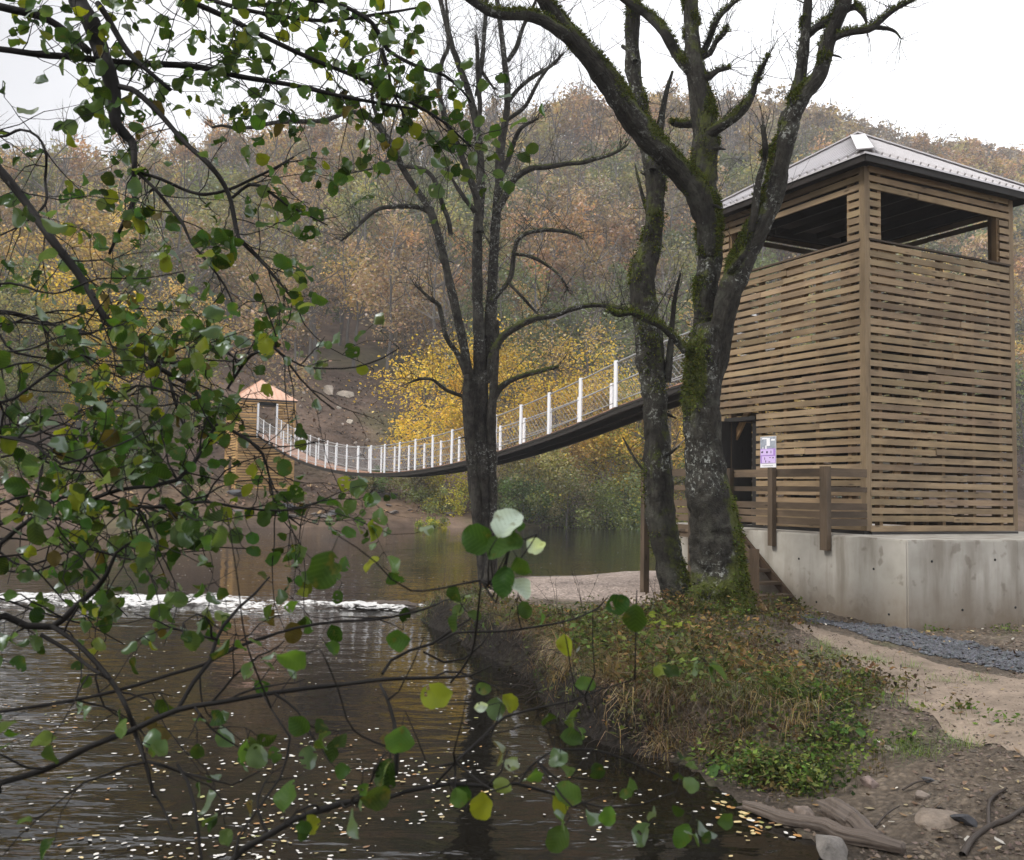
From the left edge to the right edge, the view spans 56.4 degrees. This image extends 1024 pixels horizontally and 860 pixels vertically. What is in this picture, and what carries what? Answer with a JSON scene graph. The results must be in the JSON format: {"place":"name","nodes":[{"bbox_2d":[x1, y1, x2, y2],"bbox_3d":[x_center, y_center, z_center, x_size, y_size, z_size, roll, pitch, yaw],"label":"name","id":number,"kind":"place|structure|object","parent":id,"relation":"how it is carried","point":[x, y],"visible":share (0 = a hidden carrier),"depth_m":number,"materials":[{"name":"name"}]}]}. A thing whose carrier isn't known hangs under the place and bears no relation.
{"place":"outdoors","nodes":[
{"label":"outdoors","id":0,"kind":"place"},
{"bbox_2d":[0,526,1023,859],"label":"river","id":1,"kind":"structure","parent":0,"point":[514,826],"depth_m":8.13,"materials":[{"name":"brown liquid"}]},
{"bbox_2d":[0,589,426,616],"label":"foam","id":2,"kind":"object","parent":1,"relation":"on","point":[143,601],"visible":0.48,"depth_m":16.75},
{"bbox_2d":[339,600,418,609],"bbox_3d":[-2.371,3.089,16.942,1.520,0.173,0.195,0,-4,12],"label":"sill log","id":3,"kind":"object","parent":1,"relation":"in","point":[410,605],"visible":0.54,"depth_m":16.85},
{"bbox_2d":[1,538,801,859],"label":"floating leaves","id":4,"kind":"object","parent":1,"relation":"on","point":[351,790],"visible":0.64,"depth_m":6.21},
{"bbox_2d":[0,138,1023,527],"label":"hillside","id":5,"kind":"structure","parent":0,"point":[332,428],"depth_m":71.54,"materials":[{"name":"brown plant"}]},
{"bbox_2d":[0,238,50,422],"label":"hillside tree","id":6,"kind":"object","parent":5,"relation":"on","point":[8,299],"visible":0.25,"depth_m":59.37,"materials":[{"name":"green plant"}]},
{"bbox_2d":[0,209,60,370],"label":"hillside tree","id":7,"kind":"object","parent":5,"relation":"on","point":[24,261],"visible":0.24,"depth_m":64.35,"materials":[{"name":"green plant"}]},
{"bbox_2d":[0,198,70,335],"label":"hillside tree","id":8,"kind":"object","parent":5,"relation":"on","point":[31,237],"visible":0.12,"depth_m":74.27,"materials":[{"name":"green plant"}]},
{"bbox_2d":[0,436,77,481],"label":"bush","id":9,"kind":"object","parent":5,"relation":"on","point":[46,466],"visible":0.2,"depth_m":53.55,"materials":[{"name":"green plant"}]},
{"bbox_2d":[0,188,84,359],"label":"hillside tree","id":10,"kind":"object","parent":5,"relation":"on","point":[22,242],"visible":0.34,"depth_m":70.52,"materials":[{"name":"brown plant"}]},
{"bbox_2d":[0,271,91,436],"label":"olive tree","id":11,"kind":"object","parent":5,"relation":"on","point":[11,387],"visible":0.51,"depth_m":58.17,"materials":[{"name":"green plant"}]},
{"bbox_2d":[12,147,141,347],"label":"hillside tree","id":12,"kind":"object","parent":5,"relation":"on","point":[85,253],"visible":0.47,"depth_m":72.99,"materials":[{"name":"brown plant"}]},
{"bbox_2d":[10,239,162,438],"bbox_3d":[-27.059,-5.528,60.333,9.209,13.063,9.456,1,-4,0],"label":"yellow tree","id":13,"kind":"object","parent":5,"relation":"on","point":[94,325],"visible":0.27,"depth_m":59.51,"materials":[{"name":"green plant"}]},
{"bbox_2d":[69,173,145,316],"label":"hillside tree","id":14,"kind":"object","parent":5,"relation":"on","point":[103,266],"visible":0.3,"depth_m":79.47,"materials":[{"name":"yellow plant"}]},
{"bbox_2d":[92,436,157,483],"bbox_3d":[-22.625,1.821,56.375,3.928,3.781,4.504,4,-5,-37],"label":"bush","id":15,"kind":"object","parent":5,"relation":"on","point":[110,453],"visible":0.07,"depth_m":55.89,"materials":[{"name":"green plant"}]},
{"bbox_2d":[103,199,200,329],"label":"hillside tree","id":16,"kind":"object","parent":5,"relation":"on","point":[140,288],"visible":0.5,"depth_m":79.08,"materials":[{"name":"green plant"}]},
{"bbox_2d":[122,191,199,328],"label":"hillside tree","id":17,"kind":"object","parent":5,"relation":"on","point":[161,272],"visible":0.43,"depth_m":76.41,"materials":[{"name":"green plant"}]},
{"bbox_2d":[135,268,203,427],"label":"hillside tree","id":18,"kind":"object","parent":5,"relation":"on","point":[166,396],"visible":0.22,"depth_m":63.52,"materials":[{"name":"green plant"}]},
{"bbox_2d":[134,147,225,318],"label":"hillside tree","id":19,"kind":"object","parent":5,"relation":"on","point":[191,232],"visible":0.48,"depth_m":82.02,"materials":[{"name":"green plant"}]},
{"bbox_2d":[148,267,217,336],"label":"hillside tree","id":20,"kind":"object","parent":5,"relation":"on","point":[194,301],"visible":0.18,"depth_m":76.53,"materials":[{"name":"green plant"}]},
{"bbox_2d":[129,244,242,431],"bbox_3d":[-22.317,-5.767,64.416,7.772,12.603,8.245,-1,-4,24],"label":"ochre tree","id":21,"kind":"object","parent":5,"relation":"on","point":[179,352],"visible":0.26,"depth_m":63.96,"materials":[{"name":"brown plant"}]},
{"bbox_2d":[193,225,290,382],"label":"hillside tree","id":22,"kind":"object","parent":5,"relation":"on","point":[256,271],"visible":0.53,"depth_m":75.21,"materials":[{"name":"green plant"}]},
{"bbox_2d":[224,380,297,489],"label":"bridge tower","id":23,"kind":"structure","parent":5,"relation":"on","point":[278,398],"depth_m":56.74,"materials":[{"name":"light brown timber planks"},{"name":"terracotta roof tiles"}]},
{"bbox_2d":[230,224,300,313],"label":"hillside tree","id":24,"kind":"object","parent":5,"relation":"on","point":[265,259],"visible":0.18,"depth_m":83.46,"materials":[{"name":"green plant"}]},
{"bbox_2d":[217,301,331,422],"bbox_3d":[-15.593,-4.051,65.276,7.302,10.524,7.180,0,-4,21],"label":"hillside tree","id":25,"kind":"object","parent":5,"relation":"on","point":[301,372],"visible":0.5,"depth_m":64.94,"materials":[{"name":"brown plant"}]},
{"bbox_2d":[237,242,314,364],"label":"hillside tree","id":26,"kind":"object","parent":5,"relation":"on","point":[274,294],"visible":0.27,"depth_m":79.44,"materials":[{"name":"brown plant"}]},
{"bbox_2d":[280,202,343,364],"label":"slim bare tree","id":27,"kind":"object","parent":5,"relation":"on","point":[310,340],"visible":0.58,"depth_m":80.93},
{"bbox_2d":[274,189,352,363],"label":"hillside tree","id":28,"kind":"object","parent":5,"relation":"on","point":[338,293],"visible":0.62,"depth_m":81.45,"materials":[{"name":"brown plant"}]},
{"bbox_2d":[320,224,385,357],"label":"hillside tree","id":29,"kind":"object","parent":5,"relation":"on","point":[348,299],"visible":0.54,"depth_m":84.33,"materials":[{"name":"brown plant"}]},
{"bbox_2d":[323,200,387,368],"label":"slim bare tree","id":30,"kind":"object","parent":5,"relation":"on","point":[358,315],"visible":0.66,"depth_m":82.67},
{"bbox_2d":[344,457,404,496],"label":"bush","id":31,"kind":"object","parent":5,"relation":"on","point":[379,486],"visible":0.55,"depth_m":57.30,"materials":[{"name":"green plant"}]},
{"bbox_2d":[342,223,428,382],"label":"hillside tree","id":32,"kind":"object","parent":5,"relation":"on","point":[370,284],"visible":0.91,"depth_m":80.52,"materials":[{"name":"brown plant"}]},
{"bbox_2d":[367,247,437,366],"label":"hillside tree","id":33,"kind":"object","parent":5,"relation":"on","point":[397,285],"visible":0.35,"depth_m":85.66,"materials":[{"name":"brown plant"}]},
{"bbox_2d":[386,464,441,503],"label":"bush","id":34,"kind":"object","parent":5,"relation":"on","point":[420,481],"visible":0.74,"depth_m":57.05,"materials":[{"name":"green plant"}]},
{"bbox_2d":[379,267,451,382],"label":"hillside tree","id":35,"kind":"object","parent":5,"relation":"on","point":[417,306],"visible":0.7,"depth_m":81.85,"materials":[{"name":"brown plant"}]},
{"bbox_2d":[348,334,506,484],"bbox_3d":[-4.422,-1.216,58.964,8.863,10.882,10.345,-1,-4,31],"label":"yellow tree","id":36,"kind":"object","parent":5,"relation":"on","point":[418,423],"visible":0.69,"depth_m":58.36,"materials":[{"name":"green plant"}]},
{"bbox_2d":[387,199,471,407],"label":"hillside tree","id":37,"kind":"object","parent":5,"relation":"on","point":[434,286],"visible":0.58,"depth_m":76.85,"materials":[{"name":"brown plant"}]},
{"bbox_2d":[414,508,450,527],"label":"bush","id":38,"kind":"object","parent":5,"relation":"on","point":[429,520],"visible":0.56,"depth_m":53.23,"materials":[{"name":"green plant"}]},
{"bbox_2d":[401,261,472,355],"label":"hillside tree","id":39,"kind":"object","parent":5,"relation":"on","point":[438,278],"visible":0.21,"depth_m":86.95,"materials":[{"name":"brown plant"}]},
{"bbox_2d":[409,459,470,516],"bbox_3d":[-3.509,3.683,56.878,5.106,4.686,4.283,2,-4,-19],"label":"bush","id":40,"kind":"object","parent":5,"relation":"on","point":[457,507],"visible":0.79,"depth_m":56.81,"materials":[{"name":"green plant"}]},
{"bbox_2d":[414,226,482,404],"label":"slim bare tree","id":41,"kind":"object","parent":5,"relation":"on","point":[444,285],"visible":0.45,"depth_m":78.38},
{"bbox_2d":[430,311,505,406],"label":"hillside tree","id":42,"kind":"object","parent":5,"relation":"on","point":[469,326],"visible":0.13,"depth_m":70.99,"materials":[{"name":"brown plant"}]},
{"bbox_2d":[441,269,498,345],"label":"hillside tree","id":43,"kind":"object","parent":5,"relation":"on","point":[465,307],"visible":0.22,"depth_m":84.91,"materials":[{"name":"brown plant"}]},
{"bbox_2d":[421,286,538,472],"bbox_3d":[-1.782,-2.455,59.632,7.402,13.819,7.804,3,-4,-30],"label":"yellow tree","id":44,"kind":"object","parent":5,"relation":"on","point":[504,359],"visible":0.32,"depth_m":59.35,"materials":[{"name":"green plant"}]},
{"bbox_2d":[470,230,549,408],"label":"hillside tree","id":45,"kind":"object","parent":5,"relation":"on","point":[506,309],"visible":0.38,"depth_m":79.14,"materials":[{"name":"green plant"}]},
{"bbox_2d":[0,56,1023,505],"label":"woodland","id":46,"kind":"object","parent":5,"relation":"on","point":[580,128],"visible":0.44,"depth_m":111.00,"materials":[{"name":"brown plant"}]},
{"bbox_2d":[497,463,537,519],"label":"bush","id":47,"kind":"object","parent":5,"relation":"on","point":[499,502],"visible":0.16,"depth_m":56.54,"materials":[{"name":"green plant"}]},
{"bbox_2d":[496,273,548,445],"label":"hillside tree","id":48,"kind":"object","parent":5,"relation":"on","point":[529,359],"visible":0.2,"depth_m":73.33,"materials":[{"name":"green plant"}]},
{"bbox_2d":[487,234,562,389],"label":"hillside tree","id":49,"kind":"object","parent":5,"relation":"on","point":[503,273],"visible":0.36,"depth_m":84.94,"materials":[{"name":"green plant"}]},
{"bbox_2d":[497,458,560,526],"bbox_3d":[0.384,3.713,56.856,5.077,4.873,4.770,1,-4,0],"label":"bush","id":50,"kind":"object","parent":5,"relation":"on","point":[529,496],"visible":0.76,"depth_m":55.78,"materials":[{"name":"green plant"}]},
{"bbox_2d":[497,422,592,521],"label":"olive tree","id":51,"kind":"object","parent":5,"relation":"on","point":[554,461],"visible":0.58,"depth_m":56.72,"materials":[{"name":"green plant"}]},
{"bbox_2d":[516,454,588,520],"bbox_3d":[2.369,3.673,59.172,4.974,4.531,5.248,1,-4,0],"label":"bush","id":52,"kind":"object","parent":5,"relation":"on","point":[569,503],"visible":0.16,"depth_m":58.19,"materials":[{"name":"green plant"}]},
{"bbox_2d":[518,290,591,418],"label":"hillside tree","id":53,"kind":"object","parent":5,"relation":"on","point":[540,324],"visible":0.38,"depth_m":78.43,"materials":[{"name":"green plant"}]},
{"bbox_2d":[526,294,586,405],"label":"hillside tree","id":54,"kind":"object","parent":5,"relation":"on","point":[564,322],"visible":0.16,"depth_m":80.39,"materials":[{"name":"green plant"}]},
{"bbox_2d":[496,296,634,489],"bbox_3d":[2.740,-1.619,62.081,9.862,15.692,9.337,3,-4,-25],"label":"yellow tree","id":55,"kind":"object","parent":5,"relation":"on","point":[552,356],"visible":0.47,"depth_m":61.55,"materials":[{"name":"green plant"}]},
{"bbox_2d":[532,265,598,384],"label":"hillside tree","id":56,"kind":"object","parent":5,"relation":"on","point":[580,289],"visible":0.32,"depth_m":85.99,"materials":[{"name":"brown plant"}]},
{"bbox_2d":[524,466,609,528],"bbox_3d":[3.295,4.747,57.528,5.262,5.219,5.696,5,-5,-44],"label":"bush","id":57,"kind":"object","parent":5,"relation":"on","point":[567,520],"visible":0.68,"depth_m":56.98,"materials":[{"name":"green plant"}]},
{"bbox_2d":[539,290,634,415],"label":"hillside tree","id":58,"kind":"object","parent":5,"relation":"on","point":[580,329],"visible":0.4,"depth_m":79.29,"materials":[{"name":"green plant"}]},
{"bbox_2d":[550,215,628,346],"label":"slim bare tree","id":59,"kind":"object","parent":5,"relation":"on","point":[597,262],"visible":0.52,"depth_m":84.82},
{"bbox_2d":[536,286,643,486],"bbox_3d":[6.154,-1.946,63.142,10.844,15.283,8.206,0,-4,19],"label":"yellow tree","id":60,"kind":"object","parent":5,"relation":"on","point":[589,367],"visible":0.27,"depth_m":62.97,"materials":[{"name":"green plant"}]},
{"bbox_2d":[568,458,635,527],"bbox_3d":[5.512,4.289,59.318,4.976,5.386,5.542,1,-4,0],"label":"bush","id":61,"kind":"object","parent":5,"relation":"on","point":[627,495],"visible":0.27,"depth_m":58.94,"materials":[{"name":"green plant"}]},
{"bbox_2d":[571,285,635,466],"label":"hillside tree","id":62,"kind":"object","parent":5,"relation":"on","point":[601,313],"visible":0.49,"depth_m":75.55,"materials":[{"name":"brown plant"}]},
{"bbox_2d":[574,275,632,381],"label":"hillside tree","id":63,"kind":"object","parent":5,"relation":"on","point":[608,318],"visible":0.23,"depth_m":82.69,"materials":[{"name":"green plant"}]},
{"bbox_2d":[571,463,636,529],"bbox_3d":[6.020,4.850,57.898,4.229,6.083,5.471,-1,-4,30],"label":"bush","id":64,"kind":"object","parent":5,"relation":"on","point":[599,495],"visible":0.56,"depth_m":57.27,"materials":[{"name":"green plant"}]},
{"bbox_2d":[586,336,637,480],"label":"hillside tree","id":65,"kind":"object","parent":5,"relation":"on","point":[603,354],"visible":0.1,"depth_m":72.60,"materials":[{"name":"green plant"}]},
{"bbox_2d":[602,488,640,528],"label":"bush","id":66,"kind":"object","parent":5,"relation":"on","point":[630,510],"visible":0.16,"depth_m":58.11,"materials":[{"name":"green plant"}]},
{"bbox_2d":[574,348,683,507],"bbox_3d":[7.022,-0.031,61.078,8.173,12.921,7.044,-1,-4,33],"label":"yellow tree","id":67,"kind":"object","parent":5,"relation":"on","point":[618,456],"visible":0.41,"depth_m":60.39,"materials":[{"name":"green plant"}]},
{"bbox_2d":[597,257,692,373],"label":"hillside tree","id":68,"kind":"object","parent":5,"relation":"on","point":[662,312],"visible":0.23,"depth_m":83.38,"materials":[{"name":"green plant"}]},
{"bbox_2d":[606,374,686,513],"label":"yellow tree","id":69,"kind":"object","parent":5,"relation":"on","point":[674,412],"visible":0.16,"depth_m":59.50,"materials":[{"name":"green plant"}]},
{"bbox_2d":[607,492,685,529],"bbox_3d":[7.776,5.833,56.608,4.796,4.303,3.928,1,-4,0],"label":"bush","id":70,"kind":"object","parent":5,"relation":"on","point":[633,508],"visible":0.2,"depth_m":56.52,"materials":[{"name":"green plant"}]},
{"bbox_2d":[604,310,689,390],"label":"hillside tree","id":71,"kind":"object","parent":5,"relation":"on","point":[674,363],"visible":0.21,"depth_m":77.87,"materials":[{"name":"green plant"}]},
{"bbox_2d":[610,421,687,529],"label":"green tree","id":72,"kind":"object","parent":5,"relation":"on","point":[638,482],"visible":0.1,"depth_m":57.28,"materials":[{"name":"green plant"}]},
{"bbox_2d":[747,345,829,495],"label":"hillside tree","id":73,"kind":"object","parent":5,"relation":"on","point":[799,408],"visible":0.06,"depth_m":76.98,"materials":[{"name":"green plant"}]},
{"bbox_2d":[0,0,1023,204],"label":"sky","id":74,"kind":"structure","parent":0,"point":[971,64],"materials":[{"name":"white"}]},
{"bbox_2d":[414,571,1023,859],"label":"ground","id":75,"kind":"structure","parent":0,"point":[884,797],"depth_m":7.62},
{"bbox_2d":[0,0,732,859],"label":"alder tree","id":76,"kind":"object","parent":75,"relation":"on","point":[82,508],"visible":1,"depth_m":2.48,"materials":[{"name":"green plant"}]},
{"bbox_2d":[183,0,668,589],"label":"multi stem tree","id":77,"kind":"object","parent":75,"relation":"on","point":[479,394],"visible":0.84,"depth_m":17.24,"materials":[{"name":"grey plant"}]},
{"bbox_2d":[0,360,1023,857],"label":"fallen leaves","id":78,"kind":"object","parent":75,"relation":"on","point":[548,604],"visible":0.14,"depth_m":55.71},
{"bbox_2d":[444,599,728,776],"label":"bank roots","id":79,"kind":"object","parent":75,"relation":"on","point":[525,672],"visible":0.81,"depth_m":9.61,"materials":[{"name":"brown plant"}]},
{"bbox_2d":[564,0,691,605],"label":"leaning tree","id":80,"kind":"object","parent":75,"relation":"on","point":[653,366],"visible":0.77,"depth_m":13.26,"materials":[{"name":"brown plant"}]},
{"bbox_2d":[640,469,690,592],"bbox_3d":[2.902,2.001,15.831,0.895,2.740,1.410,3,-4,-27],"label":"timber landing","id":81,"kind":"object","parent":75,"relation":"on","point":[684,529],"visible":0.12,"depth_m":16.14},
{"bbox_2d":[415,583,917,765],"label":"dry grass","id":82,"kind":"structure","parent":75,"relation":"on","point":[663,686],"depth_m":8.07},
{"bbox_2d":[646,611,699,631],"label":"broad leaf plant","id":83,"kind":"object","parent":75,"relation":"on","point":[653,613],"visible":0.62,"depth_m":11.24,"materials":[{"name":"green plant"}]},
{"bbox_2d":[416,581,935,751],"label":"undergrowth","id":84,"kind":"object","parent":75,"relation":"on","point":[787,613],"visible":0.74,"depth_m":9.49,"materials":[{"name":"green plant"}]},
{"bbox_2d":[465,0,939,616],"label":"mossy tree","id":85,"kind":"object","parent":75,"relation":"on","point":[717,560],"visible":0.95,"depth_m":12.33,"materials":[{"name":"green plant"}]},
{"bbox_2d":[706,758,738,776],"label":"broad leaf plant","id":86,"kind":"object","parent":75,"relation":"on","point":[715,768],"visible":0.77,"depth_m":7.14,"materials":[{"name":"green plant"}]},
{"bbox_2d":[425,588,1023,804],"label":"leafy weeds","id":87,"kind":"object","parent":75,"relation":"on","point":[769,767],"visible":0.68,"depth_m":7.25,"materials":[{"name":"green plant"}]},
{"bbox_2d":[742,532,805,611],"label":"timber steps","id":88,"kind":"structure","parent":75,"relation":"on","point":[755,558],"depth_m":14.17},
{"bbox_2d":[793,806,814,815],"bbox_3d":[1.940,2.522,6.286,0.133,0.073,0.159,2,-4,-11],"label":"stone","id":89,"kind":"object","parent":75,"relation":"on","point":[806,810],"visible":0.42,"depth_m":6.27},
{"bbox_2d":[612,625,1023,859],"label":"earth crumbs","id":90,"kind":"object","parent":75,"relation":"on","point":[955,834],"visible":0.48,"depth_m":6.95,"materials":[{"name":"soil"}]},
{"bbox_2d":[736,799,905,853],"bbox_3d":[1.899,2.467,5.989,0.136,0.130,1.217,4,-5,-39],"label":"driftwood log","id":91,"kind":"object","parent":75,"relation":"on","point":[865,838],"visible":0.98,"depth_m":5.90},
{"bbox_2d":[815,834,847,859],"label":"stone","id":92,"kind":"object","parent":75,"relation":"on","point":[829,847],"visible":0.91,"depth_m":5.55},
{"bbox_2d":[828,721,865,737],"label":"broad leaf plant","id":93,"kind":"object","parent":75,"relation":"on","point":[860,732],"visible":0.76,"depth_m":7.32,"materials":[{"name":"green plant"}]},
{"bbox_2d":[676,522,1023,630],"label":"concrete base","id":94,"kind":"object","parent":75,"relation":"on","point":[917,582],"visible":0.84,"depth_m":12.87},
{"bbox_2d":[727,466,866,550],"bbox_3d":[4.380,1.192,14.826,0.878,1.203,2.205,3,-4,-27],"label":"deck railing","id":95,"kind":"object","parent":94,"relation":"on","point":[825,514],"visible":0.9,"depth_m":14.16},
{"bbox_2d":[815,797,884,834],"bbox_3d":[2.138,2.459,6.032,0.192,0.176,0.633,2,-4,-15],"label":"driftwood slab","id":96,"kind":"object","parent":75,"relation":"on","point":[839,811],"depth_m":6.03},
{"bbox_2d":[860,775,878,788],"bbox_3d":[2.467,2.452,6.612,0.091,0.114,0.133,3,-4,-28],"label":"stone","id":97,"kind":"object","parent":75,"relation":"on","point":[870,782],"visible":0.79,"depth_m":6.57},
{"bbox_2d":[773,612,1023,673],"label":"gravel","id":98,"kind":"structure","parent":75,"relation":"on","point":[928,645],"depth_m":10.90,"materials":[{"name":"gravel"}]},
{"bbox_2d":[914,790,929,800],"bbox_3d":[2.705,2.419,6.306,0.097,0.072,0.090,0,-4,14],"label":"stone","id":99,"kind":"object","parent":75,"relation":"on","point":[920,795],"visible":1,"depth_m":6.28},
{"bbox_2d":[914,807,959,830],"bbox_3d":[2.627,2.416,5.899,0.302,0.124,0.225,2,-4,-18],"label":"stone","id":100,"kind":"object","parent":75,"relation":"on","point":[927,819],"visible":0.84,"depth_m":5.84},
{"bbox_2d":[950,814,977,826],"bbox_3d":[2.763,2.384,5.829,0.170,0.097,0.136,1,-4,0],"label":"stone","id":101,"kind":"object","parent":75,"relation":"on","point":[967,819],"visible":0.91,"depth_m":5.79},
{"bbox_2d":[959,787,1023,856],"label":"exposed root","id":102,"kind":"object","parent":75,"relation":"on","point":[969,842],"visible":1,"depth_m":5.72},
{"bbox_2d":[456,600,1001,766],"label":"green grass","id":103,"kind":"structure","parent":0,"point":[903,747],"depth_m":8.10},
{"bbox_2d":[718,131,1023,534],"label":"watch tower","id":104,"kind":"structure","parent":0,"point":[857,200],"depth_m":15.37,"materials":[{"name":"brown wood"}]},
{"bbox_2d":[258,311,807,476],"bbox_3d":[-4.651,-0.013,37.292,1.115,3.699,43.223,3,-4,-27],"label":"suspension footbridge","id":105,"kind":"object","parent":104,"relation":"attached to","point":[580,429],"visible":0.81,"depth_m":27.48,"materials":[{"name":"white paint"}]},
{"bbox_2d":[760,436,775,467],"bbox_3d":[4.291,0.369,16.025,0.015,0.520,0.380,3,-4,-27],"label":"information sign","id":106,"kind":"object","parent":104,"relation":"attached to","point":[767,451],"visible":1,"depth_m":16.02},
{"bbox_2d":[790,622,1023,755],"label":"path","id":107,"kind":"structure","parent":0,"point":[992,689],"depth_m":8.37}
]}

